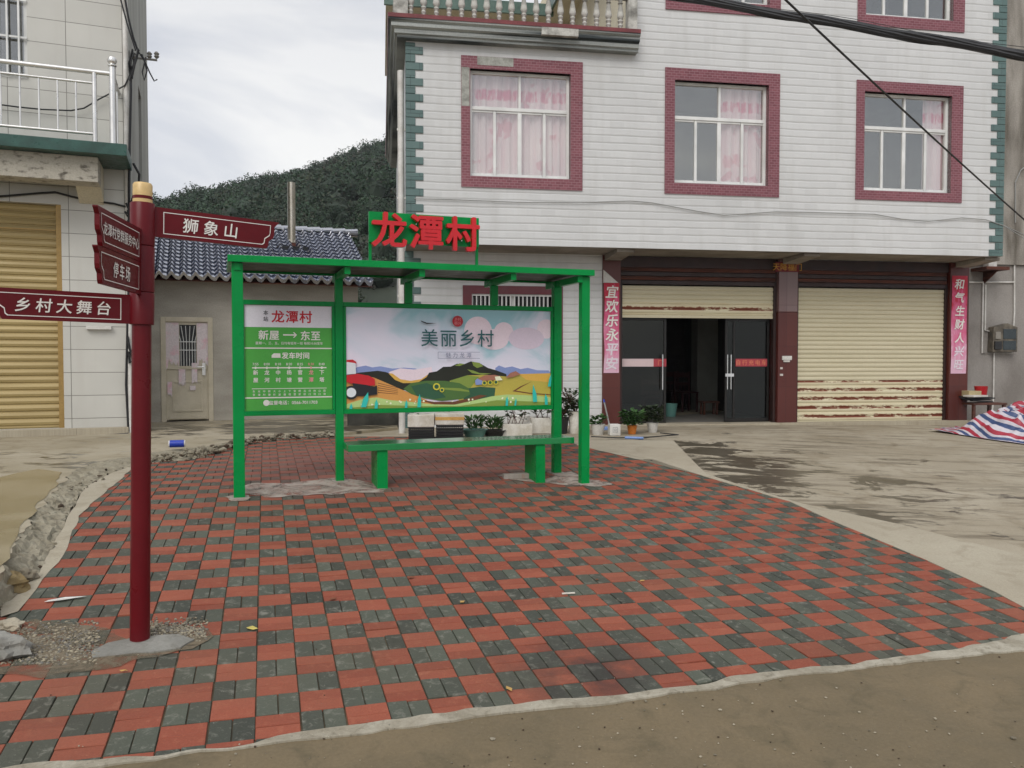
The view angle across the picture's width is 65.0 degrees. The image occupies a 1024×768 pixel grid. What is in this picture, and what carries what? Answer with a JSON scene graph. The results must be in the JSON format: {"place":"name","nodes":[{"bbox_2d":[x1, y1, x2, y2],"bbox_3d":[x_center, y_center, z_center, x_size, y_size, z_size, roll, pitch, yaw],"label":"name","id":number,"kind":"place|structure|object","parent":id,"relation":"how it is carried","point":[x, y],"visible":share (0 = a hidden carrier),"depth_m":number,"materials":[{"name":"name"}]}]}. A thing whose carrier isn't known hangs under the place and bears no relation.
{"place":"outdoors","nodes":[
{"label":"outdoors","id":0,"kind":"place"},
{"bbox_2d":[146,0,541,198],"label":"sky","id":1,"kind":"structure","parent":0,"point":[241,87],"materials":[{"name":"white"}]},
{"bbox_2d":[343,198,396,302],"bbox_3d":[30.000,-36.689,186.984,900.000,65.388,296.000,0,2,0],"label":"hill","id":2,"kind":"structure","parent":0,"point":[387,294],"depth_m":62.65,"materials":[{"name":"green plant"}]},
{"bbox_2d":[153,134,396,301],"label":"forest","id":3,"kind":"object","parent":2,"relation":"on","point":[329,190],"visible":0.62,"depth_m":108.02,"materials":[{"name":"green plant"}]},
{"bbox_2d":[0,439,839,760],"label":"bricks","id":4,"kind":"object","parent":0,"point":[258,613],"visible":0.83,"depth_m":4.72,"materials":[{"name":"brick"}]},
{"bbox_2d":[0,467,130,616],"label":"mortar strip","id":5,"kind":"object","parent":4,"relation":"on","point":[91,493],"visible":0.95,"depth_m":6.36,"materials":[{"name":"concrete"}]},
{"bbox_2d":[0,436,1023,767],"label":"pavement","id":6,"kind":"structure","parent":0,"point":[738,580],"depth_m":5.38,"materials":[{"name":"red brick"}]},
{"bbox_2d":[45,596,83,601],"bbox_3d":[-2.773,1.333,4.990,0.233,0.008,0.044,-1,2,-33],"label":"paper scrap","id":7,"kind":"object","parent":6,"relation":"on","point":[63,598],"visible":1,"depth_m":4.99,"materials":[{"name":"white paper"}]},
{"bbox_2d":[0,619,212,677],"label":"dirt patch","id":8,"kind":"object","parent":6,"relation":"on","point":[102,662],"visible":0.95,"depth_m":4.23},
{"bbox_2d":[0,617,24,630],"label":"rock","id":9,"kind":"object","parent":8,"relation":"on","point":[13,624],"visible":0.98,"depth_m":4.51,"materials":[{"name":"stone"}]},
{"bbox_2d":[0,614,207,665],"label":"gravel","id":10,"kind":"structure","parent":8,"relation":"on","point":[165,629],"depth_m":4.46,"materials":[{"name":"grey gravel"}]},
{"bbox_2d":[0,631,32,661],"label":"rock","id":11,"kind":"object","parent":10,"relation":"on","point":[14,646],"visible":0.94,"depth_m":4.16,"materials":[{"name":"grey stone"}]},
{"bbox_2d":[92,634,193,657],"bbox_3d":[-2.006,1.435,4.378,0.510,0.046,0.221,-1,2,-22],"label":"cement footing","id":12,"kind":"object","parent":6,"relation":"on","point":[159,643],"visible":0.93,"depth_m":4.36,"materials":[{"name":"grey concrete"}]},
{"bbox_2d":[0,182,278,641],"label":"signpost","id":13,"kind":"object","parent":12,"relation":"on","point":[124,254],"visible":1,"depth_m":4.36,"materials":[{"name":"red metal"}]},
{"bbox_2d":[226,495,249,500],"bbox_3d":[-2.637,1.094,7.739,0.208,0.020,0.326,-1,2,-38],"label":"mortar spill","id":14,"kind":"object","parent":6,"relation":"on","point":[228,497],"visible":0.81,"depth_m":7.66,"materials":[{"name":"grey concrete"}]},
{"bbox_2d":[245,478,383,496],"bbox_3d":[-2.048,1.072,8.354,1.437,0.056,0.867,-1,2,-20],"label":"mortar spill","id":15,"kind":"object","parent":6,"relation":"on","point":[305,487],"visible":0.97,"depth_m":8.26,"materials":[{"name":"grey concrete"}]},
{"bbox_2d":[227,211,594,499],"bbox_3d":[-1.054,-0.332,8.727,3.831,2.973,1.030,-1,2,-20],"label":"bus shelter","id":16,"kind":"object","parent":6,"relation":"on","point":[338,357],"visible":1,"depth_m":8.75,"materials":[{"name":"green metal"}]},
{"bbox_2d":[408,427,433,438],"bbox_3d":[-1.429,0.777,12.694,0.391,0.218,0.400,0,2,-4],"label":"crate","id":17,"kind":"object","parent":6,"relation":"on","point":[416,434],"visible":0.78,"depth_m":12.50,"materials":[{"name":"black plastic"}]},
{"bbox_2d":[408,412,434,426],"bbox_3d":[-1.469,0.482,12.684,0.491,0.365,0.434,0,2,-4],"label":"foam box","id":18,"kind":"object","parent":17,"relation":"on","point":[415,419],"visible":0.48,"depth_m":12.48,"materials":[{"name":"white plastic"}]},
{"bbox_2d":[436,425,463,437],"bbox_3d":[-0.987,0.760,12.776,0.431,0.246,0.400,0,2,-4],"label":"crate","id":19,"kind":"object","parent":6,"relation":"on","point":[449,432],"visible":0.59,"depth_m":12.59,"materials":[{"name":"black plastic"}]},
{"bbox_2d":[435,412,463,424],"bbox_3d":[-1.009,0.465,12.753,0.502,0.334,0.462,0,2,-4],"label":"foam box","id":20,"kind":"object","parent":19,"relation":"on","point":[449,418],"visible":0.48,"depth_m":12.56,"materials":[{"name":"white plastic"}]},
{"bbox_2d":[343,434,573,488],"bbox_3d":[-0.553,0.873,8.833,2.531,0.532,0.400,-1,2,-20],"label":"bench","id":21,"kind":"object","parent":6,"relation":"on","point":[534,456],"visible":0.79,"depth_m":8.69,"materials":[{"name":"green metal"}]},
{"bbox_2d":[502,472,528,478],"bbox_3d":[0.103,1.051,9.181,0.420,0.065,0.100,0,2,-14],"label":"brick","id":22,"kind":"object","parent":6,"relation":"on","point":[525,475],"visible":0.55,"depth_m":9.12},
{"bbox_2d":[497,475,533,481],"bbox_3d":[0.107,1.069,9.184,0.381,0.038,0.514,-1,2,-37],"label":"mortar spill","id":23,"kind":"object","parent":6,"relation":"on","point":[523,479],"visible":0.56,"depth_m":9.07,"materials":[{"name":"grey concrete"}]},
{"bbox_2d":[545,472,611,486],"bbox_3d":[0.666,1.095,9.127,0.682,0.058,0.785,-1,2,-36],"label":"mortar spill","id":24,"kind":"object","parent":6,"relation":"on","point":[569,480],"visible":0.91,"depth_m":9.13,"materials":[{"name":"grey concrete"}]},
{"bbox_2d":[0,404,1023,617],"bbox_3d":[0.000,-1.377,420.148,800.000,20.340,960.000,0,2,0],"label":"ground","id":25,"kind":"structure","parent":0,"point":[953,485],"depth_m":10.79,"materials":[{"name":"concrete"}]},
{"bbox_2d":[6,571,30,593],"bbox_3d":[-3.217,1.278,5.095,0.293,0.166,0.222,0,2,0],"label":"rock","id":26,"kind":"object","parent":25,"relation":"on","point":[18,581],"visible":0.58,"depth_m":5.08,"materials":[{"name":"stone"}]},
{"bbox_2d":[0,0,148,437],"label":"beige tiled house","id":27,"kind":"structure","parent":25,"relation":"on","point":[58,378],"depth_m":12.95,"materials":[{"name":"tile"}]},
{"bbox_2d":[0,0,27,78],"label":"window","id":28,"kind":"structure","parent":27,"relation":"in","point":[13,13],"depth_m":12.74,"materials":[{"name":"white metal"}]},
{"bbox_2d":[0,0,156,433],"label":"cable","id":29,"kind":"object","parent":27,"relation":"attached to","point":[131,67],"visible":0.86,"depth_m":13.15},
{"bbox_2d":[129,50,158,60],"bbox_3d":[-6.164,-5.512,13.444,0.477,0.218,0.296,-1,2,-21],"label":"insulator bracket","id":30,"kind":"object","parent":27,"relation":"attached to","point":[149,56],"visible":0.74,"depth_m":13.55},
{"bbox_2d":[0,417,397,581],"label":"old slab","id":31,"kind":"structure","parent":25,"relation":"on","point":[66,455],"depth_m":12.08,"materials":[{"name":"concrete"}]},
{"bbox_2d":[0,469,61,565],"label":"puddle","id":32,"kind":"object","parent":31,"relation":"on","point":[22,494],"visible":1,"depth_m":7.46,"materials":[{"name":"liquid"}]},
{"bbox_2d":[0,435,333,604],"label":"broken slab edge","id":33,"kind":"object","parent":31,"relation":"attached to","point":[33,547],"visible":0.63,"depth_m":6.72,"materials":[{"name":"concrete"}]},
{"bbox_2d":[18,568,40,581],"bbox_3d":[-3.217,1.263,5.308,0.161,0.107,0.118,0,2,0],"label":"rock","id":34,"kind":"object","parent":33,"relation":"on","point":[29,574],"visible":0.69,"depth_m":5.29,"materials":[{"name":"stone"}]},
{"bbox_2d":[0,430,334,609],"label":"rubble","id":35,"kind":"object","parent":33,"relation":"on","point":[215,448],"visible":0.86,"depth_m":10.81,"materials":[{"name":"stone"}]},
{"bbox_2d":[168,440,185,447],"bbox_3d":[-4.578,0.816,10.978,0.211,0.098,0.100,-1,2,-17],"label":"drink can","id":36,"kind":"object","parent":33,"relation":"on","point":[176,443],"visible":1,"depth_m":10.94,"materials":[{"name":"blue metal"}]},
{"bbox_2d":[347,413,398,426],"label":"wall","id":37,"kind":"structure","parent":31,"relation":"on","point":[365,419],"depth_m":14.66,"materials":[{"name":"grey concrete"}]},
{"bbox_2d":[151,182,372,421],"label":"house","id":38,"kind":"structure","parent":25,"relation":"on","point":[191,373],"depth_m":15.64,"materials":[{"name":"beige paint"}]},
{"bbox_2d":[160,317,213,421],"bbox_3d":[-6.265,-0.282,15.499,0.933,2.012,0.167,-1,2,-21],"label":"door","id":39,"kind":"structure","parent":38,"relation":"in","point":[186,342],"depth_m":15.51,"materials":[{"name":"beige paint"}]},
{"bbox_2d":[464,414,487,436],"bbox_3d":[-0.618,0.671,13.100,0.497,0.392,0.490,0,2,0],"label":"potted plant","id":40,"kind":"object","parent":25,"relation":"on","point":[471,430],"visible":0.94,"depth_m":13.01,"materials":[{"name":"green plant"}]},
{"bbox_2d":[484,414,505,436],"bbox_3d":[-0.290,0.675,13.208,0.430,0.376,0.508,0,2,0],"label":"potted plant","id":41,"kind":"object","parent":25,"relation":"on","point":[497,420],"visible":0.94,"depth_m":13.11,"materials":[{"name":"green plant"}]},
{"bbox_2d":[501,410,531,435],"bbox_3d":[0.079,0.554,13.323,0.572,0.609,0.494,-1,2,-33],"label":"planter box","id":42,"kind":"object","parent":25,"relation":"on","point":[516,429],"visible":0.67,"depth_m":13.19,"materials":[{"name":"white plastic"}]},
{"bbox_2d":[510,414,529,422],"bbox_3d":[0.143,0.673,14.726,0.380,0.250,0.376,0,2,0],"label":"enamel pot","id":43,"kind":"object","parent":25,"relation":"on","point":[527,416],"visible":0.48,"depth_m":14.58,"materials":[{"name":"white metal"}]},
{"bbox_2d":[530,409,550,433],"bbox_3d":[0.512,0.497,13.818,0.424,0.682,0.418,0,2,-5],"label":"planter box","id":44,"kind":"object","parent":25,"relation":"on","point":[541,425],"visible":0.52,"depth_m":13.66,"materials":[{"name":"white plastic"}]},
{"bbox_2d":[546,396,577,433],"bbox_3d":[0.849,0.518,13.673,0.581,0.649,0.602,0,2,0],"label":"potted plant","id":45,"kind":"object","parent":25,"relation":"on","point":[565,419],"visible":0.42,"depth_m":13.57,"materials":[{"name":"black plant"}]},
{"bbox_2d":[562,387,590,433],"bbox_3d":[1.087,0.452,13.665,0.551,0.781,0.584,-1,2,-30],"label":"potted plant","id":46,"kind":"object","parent":25,"relation":"on","point":[573,421],"visible":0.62,"depth_m":13.57,"materials":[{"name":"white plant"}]},
{"bbox_2d":[590,413,607,434],"bbox_3d":[1.434,0.674,13.480,0.357,0.354,0.365,0,2,0],"label":"potted plant","id":47,"kind":"object","parent":25,"relation":"on","point":[597,427],"visible":0.98,"depth_m":13.40,"materials":[{"name":"green plant"}]},
{"bbox_2d":[603,399,609,429],"bbox_3d":[1.690,0.551,14.686,0.200,0.507,0.916,0,2,0],"label":"mop","id":48,"kind":"object","parent":25,"relation":"on","point":[606,428],"visible":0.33,"depth_m":14.64,"materials":[{"name":"grey metal"}]},
{"bbox_2d":[608,424,619,435],"bbox_3d":[1.700,0.760,13.375,0.180,0.190,0.182,0,2,-6],"label":"cube planter","id":49,"kind":"object","parent":25,"relation":"on","point":[613,429],"visible":1,"depth_m":13.29,"materials":[{"name":"white plastic"}]},
{"bbox_2d":[617,407,648,433],"bbox_3d":[2.028,0.627,13.576,0.508,0.440,0.502,-1,2,-26],"label":"potted plant","id":50,"kind":"object","parent":25,"relation":"on","point":[633,420],"visible":1,"depth_m":13.50,"materials":[{"name":"green plant"}]},
{"bbox_2d":[625,436,642,439],"bbox_3d":[1.912,0.845,12.575,0.289,0.047,0.044,0,2,9],"label":"plastic tube","id":51,"kind":"object","parent":25,"relation":"on","point":[631,437],"visible":1,"depth_m":12.56,"materials":[{"name":"blue plastic"}]},
{"bbox_2d":[591,432,678,437],"bbox_3d":[2.023,0.836,12.944,1.500,0.026,0.447,-1,2,-27],"label":"hose","id":52,"kind":"object","parent":25,"relation":"on","point":[643,437],"visible":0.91,"depth_m":12.81,"materials":[{"name":"black rubber"}]},
{"bbox_2d":[639,404,664,432],"bbox_3d":[2.421,0.591,13.903,0.470,0.494,0.490,0,2,0],"label":"potted plant","id":53,"kind":"object","parent":25,"relation":"on","point":[651,413],"visible":0.94,"depth_m":13.84,"materials":[{"name":"green plant"}]},
{"bbox_2d":[384,0,1023,432],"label":"white tiled house","id":54,"kind":"structure","parent":25,"relation":"on","point":[686,176],"depth_m":14.76,"materials":[{"name":"tile"}]},
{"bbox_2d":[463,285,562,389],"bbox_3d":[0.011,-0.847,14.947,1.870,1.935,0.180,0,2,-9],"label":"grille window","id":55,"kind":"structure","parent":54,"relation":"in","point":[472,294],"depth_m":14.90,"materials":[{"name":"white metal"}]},
{"bbox_2d":[461,55,582,190],"bbox_3d":[0.161,-4.462,13.897,2.113,2.208,0.285,0,2,-9],"label":"window","id":56,"kind":"structure","parent":54,"relation":"in","point":[515,127],"depth_m":13.91,"materials":[{"name":"glass"}]},
{"bbox_2d":[604,283,618,372],"bbox_3d":[1.874,-1.055,15.131,0.299,1.692,0.017,0,2,-9],"label":"couplet banner","id":57,"kind":"object","parent":54,"relation":"attached to","point":[611,332],"visible":1,"depth_m":15.13,"materials":[{"name":"red paper"}]},
{"bbox_2d":[622,318,665,422],"bbox_3d":[2.538,-0.259,15.494,0.924,2.027,0.124,0,2,-9],"label":"glass door","id":58,"kind":"structure","parent":54,"relation":"in","point":[643,339],"depth_m":15.52,"materials":[{"name":"glass"}]},
{"bbox_2d":[666,403,677,416],"bbox_3d":[3.433,0.562,17.399,0.310,0.280,0.305,0,2,0],"label":"bucket","id":59,"kind":"object","parent":54,"relation":"on","point":[671,409],"visible":0.77,"depth_m":17.29,"materials":[{"name":"teal plastic"}]},
{"bbox_2d":[666,371,686,408],"bbox_3d":[3.995,0.157,19.708,0.440,0.950,0.440,-1,2,-21],"label":"chair","id":60,"kind":"object","parent":54,"relation":"in","point":[669,374],"visible":0.51,"depth_m":19.84,"materials":[{"name":"red wood"}]},
{"bbox_2d":[673,371,698,411],"bbox_3d":[4.088,0.181,18.913,0.440,0.950,0.440,-1,2,-17],"label":"chair","id":61,"kind":"object","parent":54,"relation":"in","point":[675,375],"visible":0.95,"depth_m":19.03,"materials":[{"name":"red wood"}]},
{"bbox_2d":[698,401,719,414],"bbox_3d":[4.430,0.532,18.066,0.400,0.300,0.260,0,2,-9],"label":"stool","id":62,"kind":"object","parent":54,"relation":"in","point":[713,405],"visible":1,"depth_m":17.98,"materials":[{"name":"brown wood"}]},
{"bbox_2d":[664,67,779,197],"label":"window","id":63,"kind":"structure","parent":54,"relation":"in","point":[715,135],"depth_m":14.57,"materials":[{"name":"glass"}]},
{"bbox_2d":[665,0,780,15],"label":"window","id":64,"kind":"structure","parent":54,"relation":"in","point":[669,5],"depth_m":14.25,"materials":[{"name":"pink metal"}]},
{"bbox_2d":[724,319,769,421],"bbox_3d":[4.631,-0.269,15.828,0.955,2.027,0.135,0,2,-9],"label":"glass door","id":65,"kind":"structure","parent":54,"relation":"in","point":[746,341],"depth_m":15.86,"materials":[{"name":"glass"}]},
{"bbox_2d":[773,262,801,271],"bbox_3d":[5.364,-2.281,15.650,0.603,0.189,0.009,0,2,-9],"label":"couplet banner","id":66,"kind":"object","parent":54,"relation":"attached to","point":[780,266],"visible":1,"depth_m":15.65,"materials":[{"name":"red paper"}]},
{"bbox_2d":[784,0,1023,219],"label":"cable","id":67,"kind":"object","parent":54,"relation":"attached to","point":[874,83],"visible":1,"depth_m":10.09,"materials":[{"name":"black rubber"}]},
{"bbox_2d":[855,80,963,202],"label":"window","id":68,"kind":"structure","parent":54,"relation":"in","point":[897,160],"depth_m":15.17,"materials":[{"name":"glass"}]},
{"bbox_2d":[857,0,964,32],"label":"window","id":69,"kind":"structure","parent":54,"relation":"in","point":[905,14],"depth_m":15.01,"materials":[{"name":"pink metal"}]},
{"bbox_2d":[951,276,967,373],"bbox_3d":[9.071,-1.202,16.294,0.349,1.980,0.017,0,2,-9],"label":"couplet banner","id":70,"kind":"object","parent":54,"relation":"attached to","point":[959,321],"visible":1,"depth_m":16.29,"materials":[{"name":"red paper"}]},
{"bbox_2d":[854,0,1023,419],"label":"grey concrete house","id":71,"kind":"structure","parent":25,"relation":"on","point":[1009,381],"depth_m":17.04,"materials":[{"name":"grey concrete"}]},
{"bbox_2d":[971,261,1009,283],"bbox_3d":[9.987,-2.352,16.778,0.538,0.496,0.450,0,2,-9],"label":"wall bracket","id":72,"kind":"object","parent":71,"relation":"attached to","point":[989,270],"depth_m":16.77,"materials":[{"name":"brown metal"}]},
{"bbox_2d":[969,265,1014,409],"bbox_3d":[10.325,-1.025,17.081,1.462,3.601,0.032,0,2,-9],"label":"conduit","id":73,"kind":"object","parent":71,"relation":"attached to","point":[983,307],"visible":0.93,"depth_m":17.02,"materials":[{"name":"white plastic"}]},
{"bbox_2d":[987,323,1017,351],"bbox_3d":[10.409,-0.983,17.024,0.586,0.602,0.190,0,2,-9],"label":"meter box","id":74,"kind":"object","parent":71,"relation":"attached to","point":[1002,337],"visible":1,"depth_m":16.96,"materials":[{"name":"grey plastic"}]},
{"bbox_2d":[1003,341,1015,349],"bbox_3d":[10.519,-0.817,16.979,0.305,0.188,0.010,0,2,-9],"label":"meter window","id":75,"kind":"structure","parent":74,"relation":"in","point":[1007,345],"depth_m":16.98,"materials":[{"name":"blue glass"}]},
{"bbox_2d":[1003,329,1015,338],"bbox_3d":[10.519,-1.057,16.972,0.305,0.209,0.010,0,2,-9],"label":"meter window","id":76,"kind":"structure","parent":74,"relation":"in","point":[1007,333],"depth_m":16.97,"materials":[{"name":"glass"}]},
{"bbox_2d":[1004,167,1023,234],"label":"cable","id":77,"kind":"object","parent":71,"relation":"attached to","point":[1015,200],"visible":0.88,"depth_m":16.98,"materials":[{"name":"grey rubber"}]},
{"bbox_2d":[931,401,1023,443],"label":"tarpaulin","id":78,"kind":"object","parent":25,"relation":"on","point":[1004,424],"visible":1,"depth_m":14.28,"materials":[{"name":"multicoloured plastic"}]},
{"bbox_2d":[962,402,1006,419],"bbox_3d":[9.565,0.614,16.368,0.760,0.480,0.500,0,2,-9],"label":"work table","id":79,"kind":"object","parent":25,"relation":"on","point":[974,404],"visible":0.59,"depth_m":16.14,"materials":[{"name":"brown wood"}]},
{"bbox_2d":[959,396,994,401],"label":"scrap boards","id":80,"kind":"object","parent":79,"relation":"on","point":[977,399],"visible":0.95,"depth_m":16.32,"materials":[{"name":"grey wood"}]},
{"bbox_2d":[962,390,980,395],"bbox_3d":[9.312,0.196,16.294,0.280,0.120,0.240,0,2,-9],"label":"carton","id":81,"kind":"object","parent":80,"relation":"on","point":[971,392],"visible":0.76,"depth_m":16.18,"materials":[{"name":"beige cardboard"}]},
{"bbox_2d":[963,395,987,396],"bbox_3d":[9.299,0.239,16.111,0.400,0.035,0.240,-1,2,-21],"label":"tray","id":82,"kind":"object","parent":80,"relation":"on","point":[975,395],"visible":1,"depth_m":16.01,"materials":[{"name":"white plastic"}]},
{"bbox_2d":[974,386,987,394],"bbox_3d":[9.548,0.150,16.351,0.264,0.210,0.260,0,2,0],"label":"bucket","id":83,"kind":"object","parent":80,"relation":"on","point":[983,389],"visible":0.74,"depth_m":16.25,"materials":[{"name":"red plastic"}]},
{"bbox_2d":[104,652,1023,767],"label":"road","id":84,"kind":"structure","parent":0,"point":[812,718],"depth_m":3.71,"materials":[{"name":"concrete"}]},
{"bbox_2d":[4,633,1023,767],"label":"kerb","id":85,"kind":"structure","parent":84,"relation":"on","point":[1012,643],"depth_m":3.89,"materials":[{"name":"grey concrete"}]},
{"bbox_2d":[50,649,1021,767],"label":"road grit","id":86,"kind":"object","parent":84,"relation":"on","point":[700,756],"visible":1,"depth_m":3.70,"materials":[{"name":"gravel"}]},
{"bbox_2d":[577,440,1023,606],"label":"concrete apron","id":87,"kind":"object","parent":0,"point":[999,572],"visible":0.8,"depth_m":7.16,"materials":[{"name":"grey concrete"}]},
{"bbox_2d":[668,0,1023,61],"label":"cable bundle","id":88,"kind":"object","parent":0,"point":[906,35],"visible":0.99,"depth_m":10.49,"materials":[{"name":"black rubber"}]}
]}

